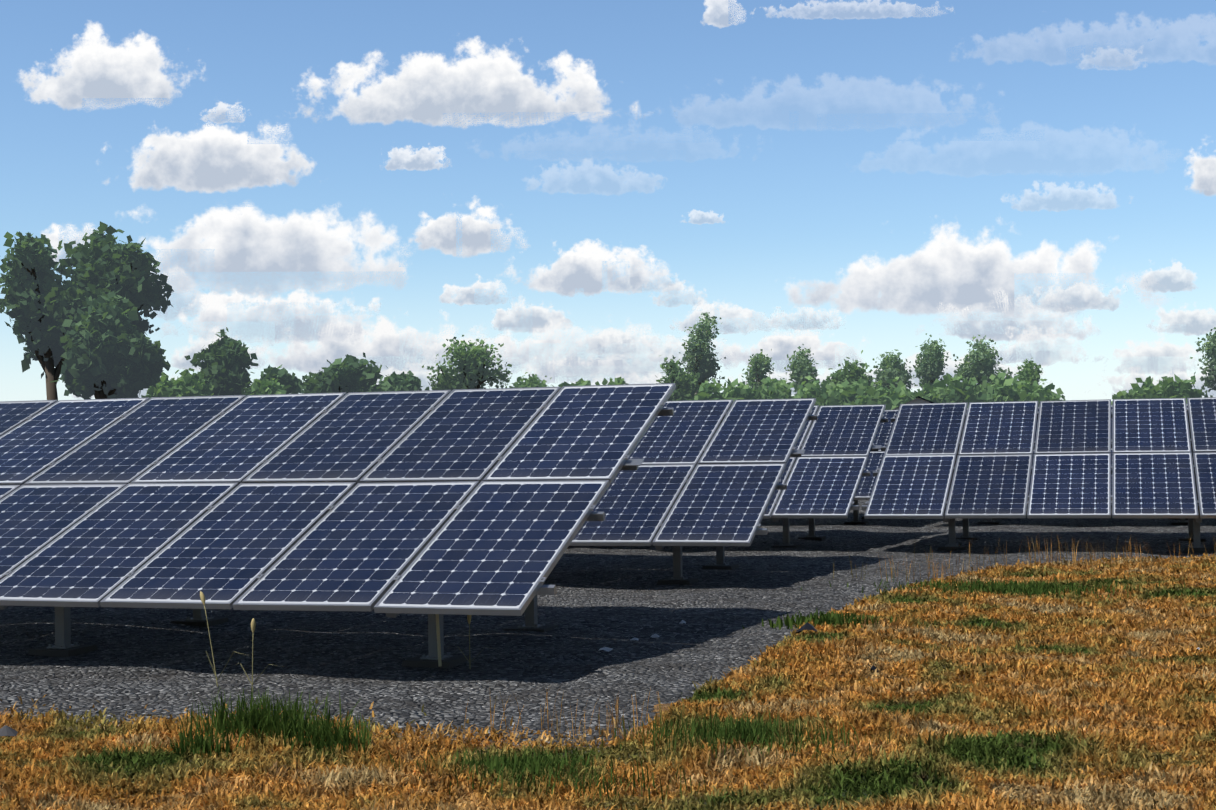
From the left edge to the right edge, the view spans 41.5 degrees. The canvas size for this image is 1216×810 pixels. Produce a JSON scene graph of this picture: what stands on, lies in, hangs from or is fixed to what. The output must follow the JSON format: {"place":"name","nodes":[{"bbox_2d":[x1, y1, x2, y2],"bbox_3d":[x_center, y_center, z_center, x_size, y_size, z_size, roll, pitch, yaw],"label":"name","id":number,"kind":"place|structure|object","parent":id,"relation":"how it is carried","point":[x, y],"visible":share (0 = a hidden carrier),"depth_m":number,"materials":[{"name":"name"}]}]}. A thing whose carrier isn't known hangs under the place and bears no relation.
{"place":"outdoors","nodes":[
{"label":"outdoors","id":0,"kind":"place"},
{"bbox_2d":[42,223,98,265],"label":"cloud","id":1,"kind":"structure","parent":0,"point":[53,236],"depth_m":6067.41,"materials":[{"name":"white"}]},
{"bbox_2d":[20,23,211,123],"bbox_3d":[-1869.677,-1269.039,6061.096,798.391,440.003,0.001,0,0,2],"label":"cloud","id":2,"kind":"structure","parent":0,"point":[93,65],"depth_m":6062.22,"materials":[{"name":"white"}]},
{"bbox_2d":[73,376,173,397],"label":"cloud","id":3,"kind":"structure","parent":0,"point":[143,392],"depth_m":6058.26,"materials":[{"name":"white"}]},
{"bbox_2d":[149,266,206,320],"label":"cloud","id":4,"kind":"structure","parent":0,"point":[197,302],"depth_m":6053.35,"materials":[{"name":"white"}]},
{"bbox_2d":[104,113,314,192],"bbox_3d":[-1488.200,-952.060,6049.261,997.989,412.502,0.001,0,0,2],"label":"cloud","id":5,"kind":"structure","parent":0,"point":[209,158],"depth_m":6049.13,"materials":[{"name":"white"}]},
{"bbox_2d":[172,327,268,370],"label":"cloud","id":6,"kind":"structure","parent":0,"point":[181,362],"depth_m":6051.71,"materials":[{"name":"white"}]},
{"bbox_2d":[200,102,244,123],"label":"cloud","id":7,"kind":"structure","parent":0,"point":[221,108],"depth_m":6048.02,"materials":[{"name":"white"}]},
{"bbox_2d":[160,288,379,349],"bbox_3d":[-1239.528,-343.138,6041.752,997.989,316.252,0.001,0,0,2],"label":"cloud","id":8,"kind":"structure","parent":0,"point":[218,305],"depth_m":6042.02,"materials":[{"name":"white"}]},
{"bbox_2d":[132,202,410,313],"bbox_3d":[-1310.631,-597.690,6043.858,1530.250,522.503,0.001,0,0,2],"label":"cloud","id":9,"kind":"structure","parent":0,"point":[243,239],"depth_m":6042.03,"materials":[{"name":"white"}]},
{"bbox_2d":[28,595,558,667],"bbox_3d":[-5.229,1.205,13.336,9.490,1.553,2.250,-1,-1,18],"label":"support post","id":10,"kind":"object","parent":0,"point":[62,646],"visible":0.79,"depth_m":11.94,"materials":[{"name":"grey metal"}]},
{"bbox_2d":[254,312,506,373],"bbox_3d":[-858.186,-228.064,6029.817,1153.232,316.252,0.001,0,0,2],"label":"cloud","id":11,"kind":"structure","parent":0,"point":[383,337],"depth_m":6031.12,"materials":[{"name":"white"}]},
{"bbox_2d":[376,359,453,390],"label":"cloud","id":12,"kind":"structure","parent":0,"point":[422,375],"depth_m":6024.90,"materials":[{"name":"white"}]},
{"bbox_2d":[385,146,449,170],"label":"cloud","id":13,"kind":"structure","parent":0,"point":[422,159],"depth_m":6025.06,"materials":[{"name":"white"}]},
{"bbox_2d":[419,334,507,363],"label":"cloud","id":14,"kind":"structure","parent":0,"point":[440,350],"depth_m":6021.99,"materials":[{"name":"white"}]},
{"bbox_2d":[409,200,527,257],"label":"cloud","id":15,"kind":"structure","parent":0,"point":[440,233],"depth_m":6019.35,"materials":[{"name":"white"}]},
{"bbox_2d":[439,276,513,305],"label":"cloud","id":16,"kind":"structure","parent":0,"point":[465,295],"depth_m":6018.71,"materials":[{"name":"white"}]},
{"bbox_2d":[300,37,676,140],"bbox_3d":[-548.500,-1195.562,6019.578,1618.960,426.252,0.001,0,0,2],"label":"cloud","id":17,"kind":"structure","parent":0,"point":[426,89],"depth_m":6019.08,"materials":[{"name":"white"}]},
{"bbox_2d":[492,296,572,336],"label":"cloud","id":18,"kind":"structure","parent":0,"point":[540,317],"depth_m":6012.47,"materials":[{"name":"white"}]},
{"bbox_2d":[443,316,686,382],"bbox_3d":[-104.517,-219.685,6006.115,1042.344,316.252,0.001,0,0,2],"label":"cloud","id":19,"kind":"structure","parent":0,"point":[510,345],"depth_m":6007.48,"materials":[{"name":"white"}]},
{"bbox_2d":[488,343,670,383],"bbox_3d":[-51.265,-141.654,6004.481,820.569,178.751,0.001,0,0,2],"label":"cloud","id":20,"kind":"structure","parent":0,"point":[541,376],"depth_m":6005.77,"materials":[{"name":"white"}]},
{"bbox_2d":[506,239,696,296],"bbox_3d":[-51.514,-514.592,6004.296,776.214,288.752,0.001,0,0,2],"label":"cloud","id":21,"kind":"structure","parent":0,"point":[577,267],"depth_m":6004.58,"materials":[{"name":"white"}]},
{"bbox_2d":[0,499,1215,809],"bbox_3d":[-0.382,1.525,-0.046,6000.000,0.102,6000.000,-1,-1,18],"label":"ground","id":22,"kind":"structure","parent":0,"point":[616,599],"depth_m":12.30,"materials":[{"name":"grey gravel"}]},
{"bbox_2d":[0,725,17,736],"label":"rock","id":23,"kind":"object","parent":22,"relation":"on","point":[6,731],"visible":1,"depth_m":8.30,"materials":[{"name":"grey stone"}]},
{"bbox_2d":[0,231,100,399],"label":"tree","id":24,"kind":"object","parent":22,"relation":"on","point":[41,301],"visible":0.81,"depth_m":79.63,"materials":[{"name":"green plant"}]},
{"bbox_2d":[50,288,170,399],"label":"tree","id":25,"kind":"object","parent":22,"relation":"on","point":[111,352],"visible":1,"depth_m":76.18,"materials":[{"name":"green plant"}]},
{"bbox_2d":[57,221,173,333],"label":"tree","id":26,"kind":"object","parent":22,"relation":"on","point":[107,263],"visible":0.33,"depth_m":82.97,"materials":[{"name":"green plant"}]},
{"bbox_2d":[141,372,174,397],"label":"bush","id":27,"kind":"object","parent":22,"relation":"on","point":[166,379],"depth_m":87.43,"materials":[{"name":"green plant"}]},
{"bbox_2d":[147,368,213,396],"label":"bush","id":28,"kind":"object","parent":22,"relation":"on","point":[186,384],"visible":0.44,"depth_m":81.25,"materials":[{"name":"green plant"}]},
{"bbox_2d":[199,591,241,685],"bbox_3d":[-2.435,1.465,10.065,0.399,0.587,0.069,-1,-1,22],"label":"weed","id":29,"kind":"object","parent":22,"relation":"on","point":[202,596],"visible":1,"depth_m":10.08,"materials":[{"name":"yellow plant"}]},
{"bbox_2d":[184,327,257,395],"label":"tree","id":30,"kind":"object","parent":22,"relation":"on","point":[225,363],"visible":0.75,"depth_m":90.37,"materials":[{"name":"green plant"}]},
{"bbox_2d":[232,618,281,690],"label":"weed","id":31,"kind":"object","parent":22,"relation":"on","point":[253,623],"visible":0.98,"depth_m":9.88,"materials":[{"name":"yellow plant"}]},
{"bbox_2d":[251,378,285,394],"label":"bush","id":32,"kind":"object","parent":22,"relation":"on","point":[271,386],"visible":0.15,"depth_m":85.59,"materials":[{"name":"green plant"}]},
{"bbox_2d":[177,685,359,744],"bbox_3d":[-1.738,1.567,8.134,1.032,0.289,0.639,-1,-1,18],"label":"green grass tuft","id":33,"kind":"object","parent":22,"relation":"on","point":[263,719],"visible":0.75,"depth_m":8.11,"materials":[{"name":"green plant"}]},
{"bbox_2d":[241,365,303,395],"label":"tree","id":34,"kind":"object","parent":22,"relation":"on","point":[290,382],"visible":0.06,"depth_m":89.42,"materials":[{"name":"green plant"}]},
{"bbox_2d":[0,383,675,617],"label":"solar table","id":35,"kind":"object","parent":22,"relation":"on","point":[392,504],"visible":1,"depth_m":12.06,"materials":[{"name":"blue glass"}]},
{"bbox_2d":[299,352,387,393],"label":"tree","id":36,"kind":"object","parent":22,"relation":"on","point":[349,373],"visible":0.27,"depth_m":98.98,"materials":[{"name":"green plant"}]},
{"bbox_2d":[374,370,422,391],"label":"tree","id":37,"kind":"object","parent":22,"relation":"on","point":[403,381],"visible":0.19,"depth_m":94.73,"materials":[{"name":"green plant"}]},
{"bbox_2d":[436,614,441,666],"bbox_3d":[-1.155,1.455,10.883,0.018,0.623,0.110,0,-1,-23],"label":"stake","id":38,"kind":"object","parent":22,"relation":"on","point":[438,641],"visible":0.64,"depth_m":10.85,"materials":[{"name":"beige wood"}]},
{"bbox_2d":[422,335,511,390],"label":"tree","id":39,"kind":"object","parent":22,"relation":"on","point":[473,362],"visible":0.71,"depth_m":100.04,"materials":[{"name":"green plant"}]},
{"bbox_2d":[448,615,494,668],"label":"weed","id":40,"kind":"object","parent":22,"relation":"on","point":[469,618],"visible":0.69,"depth_m":10.78,"materials":[{"name":"yellow"}]},
{"bbox_2d":[507,372,551,387],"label":"tree","id":41,"kind":"object","parent":22,"relation":"on","point":[530,381],"visible":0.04,"depth_m":99.53,"materials":[{"name":"green plant"}]},
{"bbox_2d":[552,378,599,387],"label":"bush","id":42,"kind":"object","parent":22,"relation":"on","point":[581,382],"visible":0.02,"depth_m":86.02,"materials":[{"name":"green plant"}]},
{"bbox_2d":[598,647,612,651],"bbox_3d":[-0.014,1.720,11.313,0.108,0.031,0.070,-1,-1,18],"label":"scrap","id":43,"kind":"object","parent":22,"relation":"on","point":[606,649],"visible":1,"depth_m":11.30,"materials":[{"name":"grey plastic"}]},
{"bbox_2d":[0,553,1215,809],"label":"verge grass","id":44,"kind":"structure","parent":22,"relation":"on","point":[1146,679],"depth_m":8.01,"materials":[{"name":"brown plant"}]},
{"bbox_2d":[150,723,247,757],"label":"green grass tuft","id":45,"kind":"object","parent":44,"relation":"on","point":[198,740],"visible":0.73,"depth_m":7.78,"materials":[{"name":"green plant"}]},
{"bbox_2d":[278,705,384,759],"bbox_3d":[-1.388,1.588,7.872,0.620,0.242,0.438,-1,-1,18],"label":"green grass tuft","id":46,"kind":"object","parent":44,"relation":"on","point":[332,736],"visible":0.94,"depth_m":7.83,"materials":[{"name":"green plant"}]},
{"bbox_2d":[388,744,617,784],"bbox_3d":[-0.483,1.633,7.391,1.108,0.144,0.560,-1,-1,18],"label":"green grass tuft","id":47,"kind":"object","parent":44,"relation":"on","point":[490,764],"visible":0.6,"depth_m":7.34,"materials":[{"name":"green plant"}]},
{"bbox_2d":[392,751,729,803],"bbox_3d":[-0.269,1.613,7.045,1.682,0.156,0.586,-1,-1,18],"label":"green grass tuft","id":48,"kind":"object","parent":44,"relation":"on","point":[550,773],"visible":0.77,"depth_m":7.00,"materials":[{"name":"green plant"}]},
{"bbox_2d":[795,622,817,632],"bbox_3d":[1.493,1.658,12.003,0.194,0.068,0.099,-1,-1,23],"label":"rock","id":49,"kind":"object","parent":44,"relation":"on","point":[807,626],"visible":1,"depth_m":11.99,"materials":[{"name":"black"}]},
{"bbox_2d":[801,575,1200,599],"bbox_3d":[3.688,1.732,15.288,3.690,0.147,2.133,-1,-1,18],"label":"green grass tuft","id":50,"kind":"object","parent":44,"relation":"on","point":[973,586],"visible":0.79,"depth_m":15.20,"materials":[{"name":"green plant"}]},
{"bbox_2d":[602,377,627,384],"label":"bush","id":51,"kind":"object","parent":22,"relation":"on","point":[619,381],"depth_m":86.78,"materials":[{"name":"green plant"}]},
{"bbox_2d":[655,355,699,400],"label":"tree","id":52,"kind":"object","parent":22,"relation":"on","point":[686,386],"visible":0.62,"depth_m":107.32,"materials":[{"name":"green plant"}]},
{"bbox_2d":[464,686,902,753],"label":"dry grass tuft","id":53,"kind":"object","parent":22,"relation":"on","point":[617,712],"depth_m":8.14,"materials":[{"name":"brown plant"}]},
{"bbox_2d":[569,398,817,549],"bbox_3d":[-3.313,0.834,19.151,11.310,0.207,3.934,-1,21,18],"label":"solar table","id":54,"kind":"object","parent":22,"relation":"on","point":[708,472],"visible":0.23,"depth_m":17.38,"materials":[{"name":"blue glass"}]},
{"bbox_2d":[679,312,725,393],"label":"tree","id":55,"kind":"object","parent":22,"relation":"on","point":[702,360],"visible":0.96,"depth_m":111.67,"materials":[{"name":"green plant"}]},
{"bbox_2d":[686,378,730,399],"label":"bush","id":56,"kind":"object","parent":22,"relation":"on","point":[707,389],"visible":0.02,"depth_m":80.57,"materials":[{"name":"green plant"}]},
{"bbox_2d":[614,712,855,746],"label":"green grass tuft","id":57,"kind":"object","parent":22,"relation":"on","point":[731,729],"visible":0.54,"depth_m":7.94,"materials":[{"name":"green plant"}]},
{"bbox_2d":[717,378,774,400],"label":"bush","id":58,"kind":"object","parent":22,"relation":"on","point":[741,391],"visible":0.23,"depth_m":84.51,"materials":[{"name":"green plant"}]},
{"bbox_2d":[598,707,909,767],"bbox_3d":[0.675,1.597,7.846,1.656,0.176,1.140,-1,-1,18],"label":"green grass tuft","id":59,"kind":"object","parent":22,"relation":"on","point":[746,728],"visible":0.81,"depth_m":7.77,"materials":[{"name":"green plant"}]},
{"bbox_2d":[741,349,774,398],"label":"tree","id":60,"kind":"object","parent":22,"relation":"on","point":[758,369],"visible":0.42,"depth_m":109.12,"materials":[{"name":"green plant"}]},
{"bbox_2d":[759,375,798,398],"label":"bush","id":61,"kind":"object","parent":22,"relation":"on","point":[780,387],"visible":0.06,"depth_m":85.94,"materials":[{"name":"green plant"}]},
{"bbox_2d":[783,344,819,391],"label":"tree","id":62,"kind":"object","parent":22,"relation":"on","point":[801,367],"visible":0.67,"depth_m":111.24,"materials":[{"name":"green plant"}]},
{"bbox_2d":[770,376,849,409],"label":"bush","id":63,"kind":"object","parent":22,"relation":"on","point":[822,395],"visible":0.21,"depth_m":83.20,"materials":[{"name":"green plant"}]},
{"bbox_2d":[742,609,896,629],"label":"green grass tuft","id":64,"kind":"object","parent":22,"relation":"on","point":[823,618],"visible":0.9,"depth_m":12.63,"materials":[{"name":"green plant"}]},
{"bbox_2d":[763,404,887,521],"bbox_3d":[-1.144,0.899,23.945,10.300,0.207,3.934,-1,21,18],"label":"solar table","id":65,"kind":"object","parent":22,"relation":"on","point":[822,475],"visible":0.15,"depth_m":22.29,"materials":[{"name":"blue glass"}]},
{"bbox_2d":[795,410,897,499],"bbox_3d":[0.669,0.988,29.538,10.300,0.207,3.934,-1,21,18],"label":"solar table","id":66,"kind":"object","parent":22,"relation":"on","point":[867,483],"depth_m":27.89,"materials":[{"name":"blue glass"}]},
{"bbox_2d":[821,350,875,388],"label":"tree","id":67,"kind":"object","parent":22,"relation":"on","point":[854,372],"visible":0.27,"depth_m":104.22,"materials":[{"name":"green plant"}]},
{"bbox_2d":[826,379,870,404],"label":"bush","id":68,"kind":"object","parent":22,"relation":"on","point":[854,386],"visible":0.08,"depth_m":87.26,"materials":[{"name":"green plant"}]},
{"bbox_2d":[844,377,944,409],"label":"bush","id":69,"kind":"object","parent":22,"relation":"on","point":[892,397],"visible":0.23,"depth_m":78.16,"materials":[{"name":"green plant"}]},
{"bbox_2d":[871,349,917,389],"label":"tree","id":70,"kind":"object","parent":22,"relation":"on","point":[891,367],"visible":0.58,"depth_m":106.06,"materials":[{"name":"green plant"}]},
{"bbox_2d":[892,396,933,409],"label":"roof","id":71,"kind":"structure","parent":22,"relation":"on","point":[918,400],"depth_m":67.69,"materials":[{"name":"grey"}]},
{"bbox_2d":[906,373,951,395],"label":"bush","id":72,"kind":"object","parent":22,"relation":"on","point":[939,383],"visible":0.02,"depth_m":81.82,"materials":[{"name":"green plant"}]},
{"bbox_2d":[909,333,954,389],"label":"tree","id":73,"kind":"object","parent":22,"relation":"on","point":[930,367],"visible":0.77,"depth_m":108.60,"materials":[{"name":"green plant"}]},
{"bbox_2d":[833,549,1036,581],"bbox_3d":[3.370,1.667,16.638,2.060,0.335,1.032,-1,-1,18],"label":"dry grass tuft","id":74,"kind":"object","parent":22,"relation":"on","point":[933,565],"depth_m":16.73,"materials":[{"name":"brown plant"}]},
{"bbox_2d":[915,371,993,407],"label":"bush","id":75,"kind":"object","parent":22,"relation":"on","point":[955,390],"visible":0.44,"depth_m":80.10,"materials":[{"name":"green plant"}]},
{"bbox_2d":[953,335,1015,388],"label":"tree","id":76,"kind":"object","parent":22,"relation":"on","point":[981,362],"visible":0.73,"depth_m":106.69,"materials":[{"name":"green plant"}]},
{"bbox_2d":[979,372,1030,401],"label":"bush","id":77,"kind":"object","parent":22,"relation":"on","point":[1002,384],"visible":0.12,"depth_m":85.61,"materials":[{"name":"green plant"}]},
{"bbox_2d":[1010,356,1046,389],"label":"tree","id":78,"kind":"object","parent":22,"relation":"on","point":[1030,373],"visible":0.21,"depth_m":102.14,"materials":[{"name":"green plant"}]},
{"bbox_2d":[1002,378,1065,406],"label":"bush","id":79,"kind":"object","parent":22,"relation":"on","point":[1035,391],"visible":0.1,"depth_m":85.31,"materials":[{"name":"green plant"}]},
{"bbox_2d":[862,397,1215,521],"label":"solar table","id":80,"kind":"object","parent":22,"relation":"on","point":[945,462],"visible":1,"depth_m":21.40,"materials":[{"name":"blue glass"}]},
{"bbox_2d":[903,532,1215,571],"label":"dry grass tuft","id":81,"kind":"object","parent":22,"relation":"on","point":[1074,554],"depth_m":17.74,"materials":[{"name":"brown plant"}]},
{"bbox_2d":[966,404,1187,498],"bbox_3d":[10.466,0.764,26.366,10.300,0.207,3.933,-1,21,18],"label":"solar table","id":82,"kind":"object","parent":22,"relation":"on","point":[1111,450],"depth_m":27.06,"materials":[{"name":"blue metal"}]},
{"bbox_2d":[1111,376,1165,404],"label":"bush","id":83,"kind":"object","parent":22,"relation":"on","point":[1145,390],"visible":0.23,"depth_m":84.96,"materials":[{"name":"green plant"}]},
{"bbox_2d":[1153,374,1207,403],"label":"bush","id":84,"kind":"object","parent":22,"relation":"on","point":[1168,387],"visible":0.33,"depth_m":84.22,"materials":[{"name":"green plant"}]},
{"bbox_2d":[1190,327,1215,396],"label":"tree","id":85,"kind":"object","parent":22,"relation":"on","point":[1209,349],"visible":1,"depth_m":96.79,"materials":[{"name":"green plant"}]},
{"bbox_2d":[0,0,1215,400],"label":"sky","id":86,"kind":"structure","parent":0,"point":[820,146],"materials":[{"name":"blue"}]},
{"bbox_2d":[565,327,679,359],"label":"cloud","id":87,"kind":"structure","parent":0,"point":[602,337],"depth_m":6001.99,"materials":[{"name":"white"}]},
{"bbox_2d":[563,368,729,384],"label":"cloud","id":88,"kind":"structure","parent":0,"point":[646,378],"depth_m":5998.96,"materials":[{"name":"white"}]},
{"bbox_2d":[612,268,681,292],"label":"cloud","id":89,"kind":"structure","parent":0,"point":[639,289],"depth_m":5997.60,"materials":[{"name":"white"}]},
{"bbox_2d":[649,280,706,307],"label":"cloud","id":90,"kind":"structure","parent":0,"point":[678,286],"depth_m":5994.56,"materials":[{"name":"white"}]},
{"bbox_2d":[643,335,747,366],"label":"cloud","id":91,"kind":"structure","parent":0,"point":[668,349],"depth_m":5994.21,"materials":[{"name":"white"}]},
{"bbox_2d":[568,518,825,547],"bbox_3d":[-0.181,1.341,23.672,6.460,1.553,2.250,-1,-1,18],"label":"support post","id":92,"kind":"object","parent":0,"point":[811,535],"visible":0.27,"depth_m":21.86,"materials":[{"name":"grey metal"}]},
{"bbox_2d":[657,546,738,584],"bbox_3d":[-3.311,1.297,19.189,9.490,1.553,2.250,-1,-1,18],"label":"support post","id":93,"kind":"object","parent":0,"point":[677,578],"visible":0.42,"depth_m":16.87,"materials":[{"name":"grey metal"}]},
{"bbox_2d":[683,210,722,224],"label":"cloud","id":94,"kind":"structure","parent":0,"point":[698,217],"depth_m":5991.38,"materials":[{"name":"white"}]},
{"bbox_2d":[702,0,745,27],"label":"cloud","id":95,"kind":"structure","parent":0,"point":[716,14],"depth_m":5988.94,"materials":[{"name":"white"}]},
{"bbox_2d":[670,297,779,340],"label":"cloud","id":96,"kind":"structure","parent":0,"point":[726,312],"depth_m":5988.90,"materials":[{"name":"white"}]},
{"bbox_2d":[728,368,831,394],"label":"cloud","id":97,"kind":"structure","parent":0,"point":[777,376],"depth_m":5982.09,"materials":[{"name":"white"}]},
{"bbox_2d":[720,318,864,372],"bbox_3d":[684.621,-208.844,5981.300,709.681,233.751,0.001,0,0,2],"label":"cloud","id":98,"kind":"structure","parent":0,"point":[780,346],"depth_m":5981.22,"materials":[{"name":"white"}]},
{"bbox_2d":[765,307,841,329],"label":"cloud","id":99,"kind":"structure","parent":0,"point":[810,314],"depth_m":5979.43,"materials":[{"name":"white"}]},
{"bbox_2d":[844,500,867,523],"bbox_3d":[1.632,1.429,29.265,6.460,1.553,2.250,-1,-1,18],"label":"support post","id":100,"kind":"object","parent":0,"point":[855,520],"visible":0.19,"depth_m":27.40,"materials":[{"name":"grey metal"}]},
{"bbox_2d":[768,0,952,18],"bbox_3d":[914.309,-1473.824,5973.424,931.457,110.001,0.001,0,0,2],"label":"cloud","id":101,"kind":"structure","parent":0,"point":[873,10],"depth_m":5973.24,"materials":[{"name":"white"}]},
{"bbox_2d":[864,344,1044,387],"bbox_3d":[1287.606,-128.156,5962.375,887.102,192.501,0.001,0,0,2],"label":"cloud","id":102,"kind":"structure","parent":0,"point":[950,368],"depth_m":5963.31,"materials":[{"name":"white"}]},
{"bbox_2d":[768,225,1178,333],"bbox_3d":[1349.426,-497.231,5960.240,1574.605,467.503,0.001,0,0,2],"label":"cloud","id":103,"kind":"structure","parent":0,"point":[945,267],"depth_m":5962.41,"materials":[{"name":"white"}]},
{"bbox_2d":[917,285,1109,347],"bbox_3d":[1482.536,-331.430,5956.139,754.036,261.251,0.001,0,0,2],"label":"cloud","id":104,"kind":"structure","parent":0,"point":[1000,335],"depth_m":5956.21,"materials":[{"name":"white"}]},
{"bbox_2d":[991,324,1101,365],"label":"cloud","id":105,"kind":"structure","parent":0,"point":[1014,349],"depth_m":5952.66,"materials":[{"name":"white"}]},
{"bbox_2d":[937,518,1212,552],"bbox_3d":[7.694,1.161,21.122,6.460,1.553,2.250,-1,-1,18],"label":"support post","id":106,"kind":"object","parent":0,"point":[1194,531],"visible":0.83,"depth_m":21.12,"materials":[{"name":"grey metal"}]},
{"bbox_2d":[1019,280,1139,317],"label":"cloud","id":107,"kind":"structure","parent":0,"point":[1110,302],"depth_m":5947.73,"materials":[{"name":"white"}]},
{"bbox_2d":[978,518,1187,524],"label":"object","id":108,"kind":"object","parent":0,"point":[1182,521],"visible":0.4,"depth_m":26.59,"materials":[{"name":"grey metal"}]},
{"bbox_2d":[1106,333,1208,374],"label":"cloud","id":109,"kind":"structure","parent":0,"point":[1146,350],"depth_m":5939.04,"materials":[{"name":"white"}]},
{"bbox_2d":[1103,367,1215,396],"bbox_3d":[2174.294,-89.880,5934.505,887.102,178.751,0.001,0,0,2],"label":"cloud","id":110,"kind":"structure","parent":0,"point":[1128,380],"depth_m":5939.68,"materials":[{"name":"white"}]},
{"bbox_2d":[1126,262,1195,292],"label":"cloud","id":111,"kind":"structure","parent":0,"point":[1176,277],"depth_m":5937.31,"materials":[{"name":"white"}]},
{"bbox_2d":[1148,306,1215,335],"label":"cloud","id":112,"kind":"structure","parent":0,"point":[1198,322],"depth_m":5935.31,"materials":[{"name":"white"}]},
{"bbox_2d":[1186,149,1215,195],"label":"cloud","id":113,"kind":"structure","parent":0,"point":[1204,176],"depth_m":5933.23,"materials":[{"name":"white"}]}
]}

